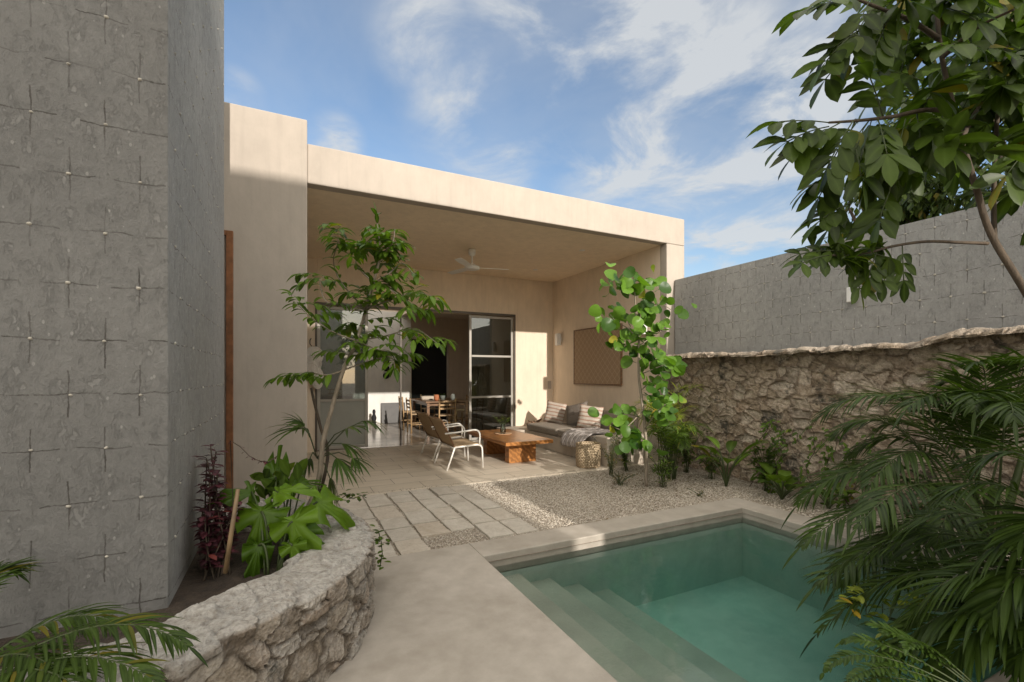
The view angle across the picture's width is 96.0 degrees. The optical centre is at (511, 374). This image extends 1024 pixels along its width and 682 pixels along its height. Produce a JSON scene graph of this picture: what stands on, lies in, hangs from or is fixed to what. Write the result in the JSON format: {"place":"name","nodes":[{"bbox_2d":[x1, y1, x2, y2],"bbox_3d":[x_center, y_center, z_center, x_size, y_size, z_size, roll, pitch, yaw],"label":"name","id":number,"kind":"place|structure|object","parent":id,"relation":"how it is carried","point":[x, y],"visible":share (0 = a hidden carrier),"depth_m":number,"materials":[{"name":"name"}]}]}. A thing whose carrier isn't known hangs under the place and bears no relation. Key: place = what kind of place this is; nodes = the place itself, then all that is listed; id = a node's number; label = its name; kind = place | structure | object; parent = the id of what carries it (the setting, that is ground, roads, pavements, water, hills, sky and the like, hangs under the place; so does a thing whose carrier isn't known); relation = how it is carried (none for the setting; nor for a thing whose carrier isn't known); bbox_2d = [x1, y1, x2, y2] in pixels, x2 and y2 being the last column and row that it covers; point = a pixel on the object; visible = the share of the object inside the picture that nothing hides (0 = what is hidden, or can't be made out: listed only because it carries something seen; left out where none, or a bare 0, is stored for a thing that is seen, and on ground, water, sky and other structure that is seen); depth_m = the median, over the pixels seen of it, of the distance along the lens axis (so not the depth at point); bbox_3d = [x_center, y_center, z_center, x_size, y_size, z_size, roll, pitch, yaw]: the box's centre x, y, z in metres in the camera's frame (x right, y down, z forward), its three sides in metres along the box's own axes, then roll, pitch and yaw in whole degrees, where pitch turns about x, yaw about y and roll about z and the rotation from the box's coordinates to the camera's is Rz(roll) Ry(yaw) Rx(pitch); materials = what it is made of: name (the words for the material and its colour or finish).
{"place":"outdoors","nodes":[
{"label":"outdoors","id":0,"kind":"place"},
{"bbox_2d":[371,409,376,422],"bbox_3d":[-3.749,1.155,12.529,0.140,0.430,0.140,0,0,-26],"label":"dark figurine","id":1,"kind":"object","parent":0,"point":[373,417],"visible":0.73,"depth_m":12.49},
{"bbox_2d":[333,485,537,558],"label":"paver path","id":2,"kind":"structure","parent":0,"point":[476,509],"depth_m":4.49,"materials":[{"name":"beige concrete"}]},
{"bbox_2d":[307,441,664,500],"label":"patio floor","id":3,"kind":"structure","parent":0,"point":[396,469],"depth_m":6.80,"materials":[{"name":"stone"}]},
{"bbox_2d":[416,411,465,459],"bbox_3d":[-1.228,1.010,7.876,0.676,0.757,0.682,0,0,-29],"label":"lounge chair","id":4,"kind":"object","parent":3,"relation":"on","point":[426,423],"visible":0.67,"depth_m":7.74,"materials":[{"name":"brown wicker"}]},
{"bbox_2d":[428,415,483,470],"bbox_3d":[-0.863,1.010,7.017,0.676,0.757,0.682,0,0,-26],"label":"lounge chair","id":5,"kind":"object","parent":3,"relation":"on","point":[441,430],"visible":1,"depth_m":6.87,"materials":[{"name":"brown wicker"}]},
{"bbox_2d":[468,429,552,462],"bbox_3d":[-0.074,1.199,7.760,0.820,0.370,1.600,0,0,-26],"label":"coffee table","id":6,"kind":"object","parent":3,"relation":"on","point":[515,446],"visible":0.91,"depth_m":7.33,"materials":[{"name":"orange wood"}]},
{"bbox_2d":[495,432,511,434],"bbox_3d":[-0.145,1.004,7.859,0.300,0.016,0.300,0,0,-26],"label":"table tray","id":7,"kind":"object","parent":6,"relation":"on","point":[506,433],"visible":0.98,"depth_m":7.89,"materials":[{"name":"beige wood"}]},
{"bbox_2d":[494,416,513,433],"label":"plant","id":8,"kind":"object","parent":7,"relation":"on","point":[502,425],"visible":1,"depth_m":7.89,"materials":[{"name":"green plant"}]},
{"bbox_2d":[497,426,661,466],"bbox_3d":[1.040,1.180,8.589,1.391,0.480,3.388,0,0,-26],"label":"built in bench","id":9,"kind":"object","parent":3,"relation":"on","point":[558,447],"visible":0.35,"depth_m":7.27,"materials":[{"name":"concrete"}]},
{"bbox_2d":[526,418,541,423],"bbox_3d":[0.520,1.020,9.687,0.356,0.201,0.757,0,0,-26],"label":"driftwood ornament","id":10,"kind":"object","parent":9,"relation":"on","point":[539,420],"visible":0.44,"depth_m":9.79,"materials":[{"name":"brown wood"}]},
{"bbox_2d":[527,422,575,435],"bbox_3d":[0.902,1.042,8.951,0.806,0.169,1.168,0,0,-26],"label":"seat cushion","id":11,"kind":"object","parent":9,"relation":"on","point":[549,428],"visible":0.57,"depth_m":8.72,"materials":[{"name":"grey fabric"}]},
{"bbox_2d":[543,401,566,422],"bbox_3d":[0.868,0.770,9.313,0.440,0.440,0.175,9,-7,31],"label":"striped pillow","id":12,"kind":"object","parent":11,"relation":"on","point":[555,412],"visible":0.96,"depth_m":9.23,"materials":[{"name":"fabric"}]},
{"bbox_2d":[566,401,587,425],"bbox_3d":[1.240,0.770,8.783,0.500,0.460,0.201,-18,-28,41],"label":"grey pillow","id":13,"kind":"object","parent":11,"relation":"on","point":[572,414],"visible":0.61,"depth_m":8.73,"materials":[{"name":"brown fabric"}]},
{"bbox_2d":[563,407,566,422],"bbox_3d":[1.330,0.887,9.323,0.251,0.457,1.038,7,-3,-26],"label":"back cushion","id":14,"kind":"object","parent":9,"relation":"on","point":[565,418],"visible":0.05,"depth_m":9.53,"materials":[{"name":"grey fabric"}]},
{"bbox_2d":[558,428,616,441],"bbox_3d":[1.419,1.040,7.896,0.806,0.170,1.178,0,0,-26],"label":"seat cushion","id":15,"kind":"object","parent":9,"relation":"on","point":[589,438],"visible":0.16,"depth_m":7.45,"materials":[{"name":"grey fabric"}]},
{"bbox_2d":[560,428,611,447],"bbox_3d":[1.259,1.052,7.661,0.718,0.280,0.695,0,0,-26],"label":"draped throw","id":16,"kind":"object","parent":15,"relation":"on","point":[570,437],"visible":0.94,"depth_m":7.57,"materials":[{"name":"grey fabric"}]},
{"bbox_2d":[576,404,603,427],"bbox_3d":[1.397,0.770,8.281,0.450,0.440,0.184,7,-9,29],"label":"striped pillow","id":17,"kind":"object","parent":15,"relation":"on","point":[585,420],"visible":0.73,"depth_m":8.21,"materials":[{"name":"fabric"}]},
{"bbox_2d":[600,410,637,430],"bbox_3d":[1.819,0.886,8.324,0.255,0.456,1.157,7,-3,-26],"label":"back cushion","id":18,"kind":"object","parent":9,"relation":"on","point":[612,415],"visible":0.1,"depth_m":8.14,"materials":[{"name":"grey fabric"}]},
{"bbox_2d":[575,441,600,468],"bbox_3d":[1.145,1.202,6.932,0.380,0.354,0.380,0,0,-26],"label":"woven basket","id":19,"kind":"object","parent":3,"relation":"on","point":[588,455],"visible":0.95,"depth_m":6.78,"materials":[{"name":"beige wicker"}]},
{"bbox_2d":[224,0,1007,277],"label":"sky","id":20,"kind":"structure","parent":0,"point":[650,106],"materials":[{"name":"blue"}]},
{"bbox_2d":[326,497,1018,681],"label":"pool deck","id":21,"kind":"structure","parent":0,"point":[469,612],"depth_m":2.72,"materials":[{"name":"concrete"}]},
{"bbox_2d":[1,499,376,681],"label":"stone planter","id":22,"kind":"object","parent":21,"relation":"on","point":[307,615],"visible":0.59,"depth_m":1.93,"materials":[{"name":"stone"}]},
{"bbox_2d":[0,530,289,668],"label":"planter soil","id":23,"kind":"structure","parent":22,"relation":"in","point":[193,589],"depth_m":2.23,"materials":[{"name":"brown soil"}]},
{"bbox_2d":[0,556,208,681],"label":"corner palm","id":24,"kind":"object","parent":23,"relation":"on","point":[40,669],"visible":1,"depth_m":1.25,"materials":[{"name":"green plant"}]},
{"bbox_2d":[223,489,239,573],"bbox_3d":[-1.321,0.736,2.173,0.023,0.381,0.077,0,0,32],"label":"bamboo stake","id":25,"kind":"object","parent":23,"relation":"in","point":[230,537],"visible":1,"depth_m":2.17,"materials":[{"name":"wood"}]},
{"bbox_2d":[189,440,276,581],"bbox_3d":[-1.579,0.695,2.513,0.492,0.676,0.376,0,0,39],"label":"purple shrub","id":26,"kind":"object","parent":23,"relation":"on","point":[208,531],"visible":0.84,"depth_m":2.44,"materials":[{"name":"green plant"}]},
{"bbox_2d":[249,458,307,541],"bbox_3d":[-1.424,0.773,2.880,0.282,0.520,0.421,0,0,-44],"label":"leafy shrub","id":27,"kind":"object","parent":23,"relation":"on","point":[297,473],"visible":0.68,"depth_m":2.85,"materials":[{"name":"green plant"}]},
{"bbox_2d":[208,445,354,577],"bbox_3d":[-1.293,0.770,2.655,0.620,0.630,0.651,0,0,17],"label":"monstera","id":28,"kind":"object","parent":23,"relation":"on","point":[301,528],"visible":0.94,"depth_m":2.49,"materials":[{"name":"green plant"}]},
{"bbox_2d":[266,388,386,505],"bbox_3d":[-1.305,0.565,3.191,0.849,0.943,0.486,0,0,8],"label":"fan palm","id":29,"kind":"object","parent":23,"relation":"on","point":[340,463],"visible":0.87,"depth_m":3.17,"materials":[{"name":"green plant"}]},
{"bbox_2d":[263,204,458,505],"bbox_3d":[-1.006,-0.063,3.103,1.293,2.217,0.632,0,0,-1],"label":"planter sapling","id":30,"kind":"object","parent":23,"relation":"on","point":[362,250],"visible":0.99,"depth_m":3.07,"materials":[{"name":"green plant"}]},
{"bbox_2d":[337,489,367,502],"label":"trailing plant","id":31,"kind":"object","parent":22,"relation":"on","point":[359,499],"visible":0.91,"depth_m":3.55,"materials":[{"name":"green plant"}]},
{"bbox_2d":[370,524,391,569],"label":"trailing plant","id":32,"kind":"object","parent":22,"relation":"on","point":[378,539],"visible":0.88,"depth_m":3.00,"materials":[{"name":"green plant"}]},
{"bbox_2d":[501,522,1002,681],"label":"pool basin","id":33,"kind":"object","parent":21,"relation":"in","point":[719,604],"visible":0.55,"depth_m":3.76,"materials":[{"name":"green paint"}]},
{"bbox_2d":[819,619,972,681],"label":"fern","id":34,"kind":"object","parent":21,"relation":"on","point":[885,629],"visible":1,"depth_m":1.94,"materials":[{"name":"green plant"}]},
{"bbox_2d":[800,430,1023,681],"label":"palm","id":35,"kind":"object","parent":21,"relation":"on","point":[991,612],"visible":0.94,"depth_m":2.11,"materials":[{"name":"green plant"}]},
{"bbox_2d":[336,462,1023,572],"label":"gravel bed","id":36,"kind":"object","parent":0,"point":[479,533],"visible":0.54,"depth_m":5.16,"materials":[{"name":"beige gravel"}]},
{"bbox_2d":[593,439,618,474],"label":"shrub","id":37,"kind":"object","parent":36,"relation":"on","point":[611,466],"visible":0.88,"depth_m":6.38,"materials":[{"name":"green plant"}]},
{"bbox_2d":[606,432,631,471],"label":"shrub","id":38,"kind":"object","parent":36,"relation":"on","point":[624,456],"visible":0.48,"depth_m":6.67,"materials":[{"name":"green plant"}]},
{"bbox_2d":[609,470,637,485],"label":"shrub","id":39,"kind":"object","parent":36,"relation":"on","point":[617,480],"visible":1,"depth_m":5.80,"materials":[{"name":"green plant"}]},
{"bbox_2d":[492,469,763,518],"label":"leaf litter","id":40,"kind":"object","parent":36,"relation":"on","point":[656,486],"visible":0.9,"depth_m":5.77,"materials":[{"name":"brown plant"}]},
{"bbox_2d":[587,262,696,487],"bbox_3d":[1.656,0.019,5.747,1.407,2.763,1.084,0,0,10],"label":"round leaved tree","id":41,"kind":"object","parent":36,"relation":"on","point":[646,308],"visible":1,"depth_m":5.63,"materials":[{"name":"green plant"}]},
{"bbox_2d":[646,454,678,487],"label":"shrub","id":42,"kind":"object","parent":36,"relation":"on","point":[661,469],"visible":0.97,"depth_m":5.67,"materials":[{"name":"green plant"}]},
{"bbox_2d":[628,383,707,470],"bbox_3d":[2.216,0.748,6.611,1.125,1.306,0.911,0,0,21],"label":"yellow palm","id":43,"kind":"object","parent":36,"relation":"on","point":[678,417],"visible":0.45,"depth_m":6.57,"materials":[{"name":"green plant"}]},
{"bbox_2d":[638,415,711,479],"bbox_3d":[2.157,0.963,6.263,1.000,0.877,1.106,0,0,-26],"label":"bushy palm","id":44,"kind":"object","parent":36,"relation":"on","point":[679,439],"visible":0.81,"depth_m":6.06,"materials":[{"name":"green plant"}]},
{"bbox_2d":[678,428,707,472],"bbox_3d":[2.474,1.054,6.537,0.551,0.694,0.450,0,0,26],"label":"shrub","id":45,"kind":"object","parent":36,"relation":"on","point":[686,457],"visible":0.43,"depth_m":6.54,"materials":[{"name":"green plant"}]},
{"bbox_2d":[686,481,704,496],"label":"ground sprig","id":46,"kind":"object","parent":36,"relation":"on","point":[699,494],"visible":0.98,"depth_m":5.28,"materials":[{"name":"green plant"}]},
{"bbox_2d":[694,448,731,479],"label":"shrub","id":47,"kind":"object","parent":36,"relation":"on","point":[711,469],"visible":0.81,"depth_m":6.13,"materials":[{"name":"green plant"}]},
{"bbox_2d":[691,436,767,486],"bbox_3d":[2.631,1.092,5.692,0.870,0.622,0.806,0,0,-11],"label":"broad leaved plant","id":48,"kind":"object","parent":36,"relation":"on","point":[730,445],"visible":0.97,"depth_m":5.73,"materials":[{"name":"green plant"}]},
{"bbox_2d":[746,439,788,492],"bbox_3d":[3.049,1.090,5.511,0.451,0.623,0.449,0,0,21],"label":"shrub","id":49,"kind":"object","parent":36,"relation":"on","point":[763,476],"visible":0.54,"depth_m":5.51,"materials":[{"name":"green plant"}]},
{"bbox_2d":[751,462,806,499],"bbox_3d":[3.010,1.224,5.160,0.566,0.364,0.707,0,0,11],"label":"split leaf plant","id":50,"kind":"object","parent":36,"relation":"on","point":[783,476],"visible":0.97,"depth_m":5.14,"materials":[{"name":"green plant"}]},
{"bbox_2d":[749,419,883,511],"bbox_3d":[3.244,0.975,5.065,0.219,0.934,1.506,0,0,-26],"label":"climbing plant","id":51,"kind":"object","parent":36,"relation":"on","point":[826,460],"visible":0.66,"depth_m":5.05,"materials":[{"name":"green plant"}]},
{"bbox_2d":[801,482,860,508],"bbox_3d":[3.323,1.278,4.808,0.642,0.260,0.559,0,0,-26],"label":"leafy plant","id":52,"kind":"object","parent":36,"relation":"on","point":[828,504],"visible":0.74,"depth_m":4.75,"materials":[{"name":"green plant"}]},
{"bbox_2d":[663,325,1023,528],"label":"rubble stone wall","id":53,"kind":"structure","parent":36,"relation":"on","point":[749,393],"depth_m":5.25,"materials":[{"name":"beige stone"}]},
{"bbox_2d":[781,346,1023,618],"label":"feather palm","id":54,"kind":"object","parent":36,"relation":"on","point":[998,411],"visible":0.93,"depth_m":3.10,"materials":[{"name":"green plant"}]},
{"bbox_2d":[836,585,998,644],"bbox_3d":[2.164,1.259,2.497,0.820,0.290,0.294,0,0,3],"label":"croton","id":55,"kind":"object","parent":36,"relation":"on","point":[860,598],"visible":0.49,"depth_m":2.50,"materials":[{"name":"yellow plant"}]},
{"bbox_2d":[491,465,953,576],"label":"ground","id":56,"kind":"structure","parent":0,"point":[635,533],"depth_m":4.00,"materials":[{"name":"beige concrete"}]},
{"bbox_2d":[0,0,223,638],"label":"grey block building","id":57,"kind":"structure","parent":56,"relation":"on","point":[111,268],"depth_m":1.95,"materials":[{"name":"grey concrete"}]},
{"bbox_2d":[224,102,683,503],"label":"courtyard house","id":58,"kind":"structure","parent":56,"relation":"on","point":[288,189],"depth_m":7.22,"materials":[{"name":"beige paint"}]},
{"bbox_2d":[224,230,232,488],"bbox_3d":[-3.263,-0.020,4.411,1.025,2.840,0.044,0,0,-26],"label":"rusty steel door","id":59,"kind":"structure","parent":58,"relation":"attached to","point":[228,234],"depth_m":4.60,"materials":[{"name":"brown metal"}]},
{"bbox_2d":[307,338,323,388],"bbox_3d":[-3.481,-0.194,8.102,0.297,0.906,0.193,0,0,-1],"label":"hanging lantern","id":60,"kind":"object","parent":58,"relation":"hanging from","point":[315,365],"visible":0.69,"depth_m":8.09,"materials":[{"name":"metal"}]},
{"bbox_2d":[317,306,367,449],"bbox_3d":[-3.116,0.060,8.507,0.885,2.600,0.058,0,0,-26],"label":"window frame","id":61,"kind":"structure","parent":58,"relation":"in","point":[351,406],"depth_m":8.51,"materials":[{"name":"glass"}]},
{"bbox_2d":[381,402,405,423],"bbox_3d":[-3.369,1.086,13.117,0.680,0.580,0.041,0,-12,-26],"label":"leaning panel","id":62,"kind":"object","parent":58,"relation":"on","point":[389,412],"visible":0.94,"depth_m":13.06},
{"bbox_2d":[398,396,419,429],"bbox_3d":[-2.610,0.959,11.695,0.466,0.821,0.416,0,0,-26],"label":"dining chair","id":63,"kind":"object","parent":58,"relation":"on","point":[404,411],"visible":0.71,"depth_m":11.61,"materials":[{"name":"brown wood"}]},
{"bbox_2d":[406,398,424,433],"bbox_3d":[-2.258,0.959,10.977,0.466,0.821,0.416,0,0,-26],"label":"dining chair","id":64,"kind":"object","parent":58,"relation":"on","point":[410,408],"visible":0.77,"depth_m":10.83,"materials":[{"name":"brown wood"}]},
{"bbox_2d":[420,394,438,417],"bbox_3d":[-2.256,0.959,12.665,0.416,0.821,0.466,0,0,-26],"label":"dining chair","id":65,"kind":"object","parent":58,"relation":"on","point":[432,408],"visible":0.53,"depth_m":12.72,"materials":[{"name":"brown wood"}]},
{"bbox_2d":[412,339,446,420],"bbox_3d":[-2.774,0.100,14.516,1.400,2.600,1.290,0,0,-26],"label":"dark doorway","id":66,"kind":"structure","parent":58,"relation":"in","point":[429,378],"depth_m":13.95,"materials":[{"name":"black"}]},
{"bbox_2d":[411,398,468,429],"bbox_3d":[-1.854,1.000,11.732,1.100,0.740,1.500,0,0,-26],"label":"dining table","id":67,"kind":"object","parent":58,"relation":"on","point":[428,403],"visible":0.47,"depth_m":11.29,"materials":[{"name":"brown wood"}]},
{"bbox_2d":[420,396,433,399],"bbox_3d":[-2.063,0.579,11.518,0.451,0.114,0.201,0,0,-26],"label":"table runner roll","id":68,"kind":"object","parent":67,"relation":"on","point":[426,397],"visible":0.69,"depth_m":11.40,"materials":[{"name":"fabric"}]},
{"bbox_2d":[440,393,446,399],"bbox_3d":[-1.731,0.540,11.601,0.240,0.180,0.249,0,0,-26],"label":"cup","id":69,"kind":"object","parent":67,"relation":"on","point":[442,396],"visible":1,"depth_m":11.57,"materials":[{"name":"white ceramic"}]},
{"bbox_2d":[433,399,455,431],"bbox_3d":[-1.556,0.959,10.670,0.416,0.821,0.466,0,0,-26],"label":"dining chair","id":70,"kind":"object","parent":58,"relation":"on","point":[446,414],"visible":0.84,"depth_m":10.52,"materials":[{"name":"brown wood"}]},
{"bbox_2d":[451,395,468,424],"bbox_3d":[-1.349,0.959,12.370,0.466,0.821,0.416,0,0,-26],"label":"dining chair","id":71,"kind":"object","parent":58,"relation":"on","point":[457,409],"visible":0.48,"depth_m":12.43,"materials":[{"name":"brown wood"}]},
{"bbox_2d":[461,410,468,428],"bbox_3d":[-0.996,0.959,11.651,0.466,0.821,0.416,0,0,-26],"label":"dining chair","id":72,"kind":"object","parent":58,"relation":"on","point":[462,417],"visible":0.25,"depth_m":11.71,"materials":[{"name":"brown wood"}]},
{"bbox_2d":[447,249,508,274],"bbox_3d":[-0.615,-1.907,7.757,1.068,0.345,1.099,0,0,-26],"label":"ceiling fan","id":73,"kind":"object","parent":58,"relation":"hanging from","point":[471,266],"visible":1,"depth_m":7.62,"materials":[{"name":"white plastic"}]},
{"bbox_2d":[469,315,512,439],"bbox_3d":[-0.431,0.062,9.797,1.012,2.605,0.106,0,0,-26],"label":"glass door","id":74,"kind":"structure","parent":58,"relation":"in","point":[490,337],"depth_m":9.81,"materials":[{"name":"clear glass"}]},
{"bbox_2d":[555,333,560,345],"bbox_3d":[1.014,-0.770,10.097,0.115,0.260,0.110,0,0,-26],"label":"wall lamp","id":75,"kind":"object","parent":58,"relation":"attached to","point":[557,339],"visible":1,"depth_m":10.05,"materials":[{"name":"white plastic"}]},
{"bbox_2d":[574,323,622,385],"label":"woven wall panel","id":76,"kind":"structure","parent":58,"relation":"attached to","point":[597,360],"depth_m":8.90,"materials":[{"name":"brown wicker"}]},
{"bbox_2d":[675,201,1023,354],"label":"garden wall","id":77,"kind":"structure","parent":56,"relation":"on","point":[760,305],"depth_m":4.95,"materials":[{"name":"grey concrete"}]},
{"bbox_2d":[846,287,850,302],"bbox_3d":[3.692,-0.870,5.018,0.071,0.161,0.068,0,0,-26],"label":"wall lamp","id":78,"kind":"object","parent":77,"relation":"attached to","point":[848,294],"visible":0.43,"depth_m":5.01,"materials":[{"name":"white plastic"}]},
{"bbox_2d":[745,0,1023,309],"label":"foreground tree","id":79,"kind":"object","parent":56,"relation":"on","point":[950,141],"visible":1,"depth_m":1.65,"materials":[{"name":"green plant"}]},
{"bbox_2d":[823,172,948,242],"bbox_3d":[5.693,-0.683,6.928,1.844,4.184,2.407,0,0,-26],"label":"background tree","id":80,"kind":"object","parent":56,"relation":"on","point":[934,208],"visible":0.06,"depth_m":6.10,"materials":[{"name":"green plant"}]},
{"bbox_2d":[840,50,1011,233],"bbox_3d":[6.182,-1.532,5.844,3.076,5.878,3.707,0,0,-42],"label":"background tree","id":81,"kind":"object","parent":56,"relation":"on","point":[949,206],"visible":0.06,"depth_m":5.99,"materials":[{"name":"green plant"}]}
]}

